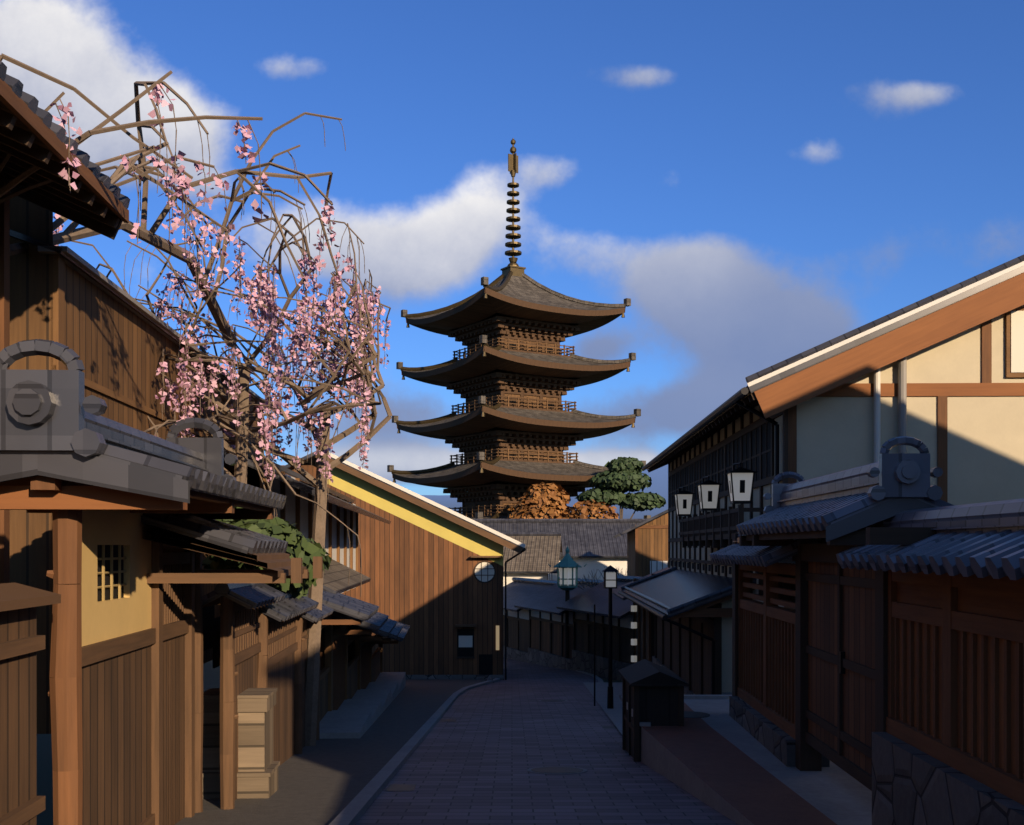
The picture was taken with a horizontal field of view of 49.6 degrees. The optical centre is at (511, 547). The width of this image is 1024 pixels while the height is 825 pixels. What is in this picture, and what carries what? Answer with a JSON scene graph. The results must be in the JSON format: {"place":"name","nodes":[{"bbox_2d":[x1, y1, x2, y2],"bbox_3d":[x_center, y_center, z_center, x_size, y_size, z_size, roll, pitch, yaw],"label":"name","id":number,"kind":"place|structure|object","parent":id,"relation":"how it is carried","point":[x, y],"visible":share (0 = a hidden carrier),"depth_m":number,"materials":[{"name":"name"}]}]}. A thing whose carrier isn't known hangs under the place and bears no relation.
{"place":"outdoors","nodes":[
{"label":"outdoors","id":0,"kind":"place"},
{"bbox_2d":[37,464,667,824],"bbox_3d":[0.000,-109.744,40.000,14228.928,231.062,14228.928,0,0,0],"label":"terrain","id":1,"kind":"structure","parent":0,"point":[659,486],"depth_m":44.15,"materials":[{"name":"green plant"}]},
{"bbox_2d":[0,339,322,824],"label":"gatehouse","id":2,"kind":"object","parent":1,"relation":"on","point":[125,693],"depth_m":7.46,"materials":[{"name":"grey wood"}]},
{"bbox_2d":[0,61,354,733],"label":"house","id":3,"kind":"structure","parent":1,"relation":"on","point":[117,339],"depth_m":10.12,"materials":[{"name":"brown wood"}]},
{"bbox_2d":[0,53,392,745],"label":"weeping cherry tree","id":4,"kind":"object","parent":1,"relation":"on","point":[346,349],"visible":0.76,"depth_m":14.23,"materials":[{"name":"pink plant"}]},
{"bbox_2d":[202,507,331,598],"bbox_3d":[-3.245,1.029,13.750,2.037,3.342,3.737,0,0,0],"label":"pine shrub","id":5,"kind":"object","parent":1,"relation":"on","point":[306,550],"visible":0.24,"depth_m":12.62,"materials":[{"name":"green plant"}]},
{"bbox_2d":[225,450,409,738],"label":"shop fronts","id":6,"kind":"object","parent":1,"relation":"on","point":[360,690],"visible":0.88,"depth_m":21.63,"materials":[{"name":"brown wood"}]},
{"bbox_2d":[175,679,485,824],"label":"sidewalk","id":7,"kind":"structure","parent":1,"relation":"on","point":[324,781],"depth_m":13.37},
{"bbox_2d":[202,688,279,798],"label":"wooden crates","id":8,"kind":"object","parent":7,"relation":"on","point":[257,773],"visible":0.7,"depth_m":11.10,"materials":[{"name":"brown wood"}]},
{"bbox_2d":[202,583,333,808],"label":"gate","id":9,"kind":"structure","parent":7,"relation":"on","point":[255,635],"depth_m":12.18,"materials":[{"name":"brown wood"}]},
{"bbox_2d":[280,451,525,679],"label":"house","id":10,"kind":"structure","parent":1,"relation":"on","point":[432,570],"depth_m":38.50,"materials":[{"name":"brown wood"}]},
{"bbox_2d":[387,138,650,519],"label":"pagoda","id":11,"kind":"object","parent":1,"relation":"on","point":[515,430],"visible":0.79,"depth_m":92.91,"materials":[{"name":"brown wood"}]},
{"bbox_2d":[507,482,579,518],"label":"autumn tree","id":12,"kind":"object","parent":1,"relation":"on","point":[547,501],"visible":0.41,"depth_m":85.77,"materials":[{"name":"orange plant"}]},
{"bbox_2d":[474,519,646,585],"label":"houses below pagoda","id":13,"kind":"structure","parent":1,"relation":"on","point":[594,545],"depth_m":74.00,"materials":[{"name":"grey tile"}]},
{"bbox_2d":[503,567,669,680],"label":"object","id":14,"kind":"structure","parent":1,"relation":"on","point":[537,609],"depth_m":45.93,"materials":[{"name":"brown wood"}]},
{"bbox_2d":[564,499,618,518],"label":"autumn tree","id":15,"kind":"object","parent":1,"relation":"on","point":[590,510],"visible":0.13,"depth_m":85.03,"materials":[{"name":"orange plant"}]},
{"bbox_2d":[575,566,631,588],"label":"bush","id":16,"kind":"object","parent":1,"relation":"on","point":[588,580],"visible":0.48,"depth_m":47.95,"materials":[{"name":"plant"}]},
{"bbox_2d":[575,457,665,518],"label":"pine tree","id":17,"kind":"object","parent":1,"relation":"on","point":[618,481],"visible":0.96,"depth_m":88.94,"materials":[{"name":"green plant"}]},
{"bbox_2d":[613,509,667,576],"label":"house","id":18,"kind":"structure","parent":1,"relation":"on","point":[647,546],"depth_m":50.71,"materials":[{"name":"brown wood"}]},
{"bbox_2d":[618,659,688,761],"bbox_3d":[1.910,2.273,15.175,0.760,1.339,1.630,0,0,0],"label":"signboard","id":19,"kind":"object","parent":1,"relation":"on","point":[652,693],"visible":0.78,"depth_m":14.45,"materials":[{"name":"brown wood"}]},
{"bbox_2d":[618,567,756,694],"bbox_3d":[4.002,2.605,27.756,1.850,4.090,12.570,0,0,2],"label":"annex hisashi","id":20,"kind":"object","parent":1,"relation":"on","point":[691,611],"visible":0.63,"depth_m":24.46,"materials":[{"name":"grey metal"}]},
{"bbox_2d":[642,255,1023,609],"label":"house","id":21,"kind":"structure","parent":1,"relation":"on","point":[940,375],"depth_m":18.82,"materials":[{"name":"beige paint"}]},
{"bbox_2d":[673,463,757,519],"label":"lanterns","id":22,"kind":"object","parent":21,"relation":"on","point":[740,480],"visible":0.98,"depth_m":23.32,"materials":[{"name":"white paper"}]},
{"bbox_2d":[709,436,1023,824],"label":"gate and fence","id":23,"kind":"structure","parent":1,"relation":"on","point":[883,661],"depth_m":8.53,"materials":[{"name":"brown wood"}]},
{"bbox_2d":[0,0,1023,494],"label":"sky","id":24,"kind":"structure","parent":0,"point":[764,183],"materials":[{"name":"blue"}]},
{"bbox_2d":[355,657,738,824],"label":"road surface","id":25,"kind":"object","parent":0,"point":[483,753],"visible":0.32,"depth_m":13.42,"materials":[{"name":"grey stone"}]},
{"bbox_2d":[385,678,616,790],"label":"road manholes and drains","id":26,"kind":"object","parent":25,"relation":"on","point":[539,770],"visible":0.95,"depth_m":13.44,"materials":[{"name":"black metal"}]},
{"bbox_2d":[329,670,743,824],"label":"road kerbs","id":27,"kind":"structure","parent":25,"relation":"on","point":[352,812],"depth_m":13.15,"materials":[{"name":"stone"}]},
{"bbox_2d":[548,545,586,657],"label":"street lamp","id":28,"kind":"object","parent":25,"relation":"on","point":[567,564],"visible":1,"depth_m":46.79,"materials":[{"name":"brown metal"}]},
{"bbox_2d":[594,565,618,708],"bbox_3d":[2.087,1.978,24.420,0.382,3.210,1.424,0,0,-4],"label":"street lamp post","id":29,"kind":"object","parent":25,"relation":"on","point":[610,577],"visible":0.94,"depth_m":23.86,"materials":[{"name":"black metal"}]},
{"bbox_2d":[583,682,871,824],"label":"sidewalk","id":30,"kind":"structure","parent":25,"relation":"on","point":[712,753],"depth_m":11.50,"materials":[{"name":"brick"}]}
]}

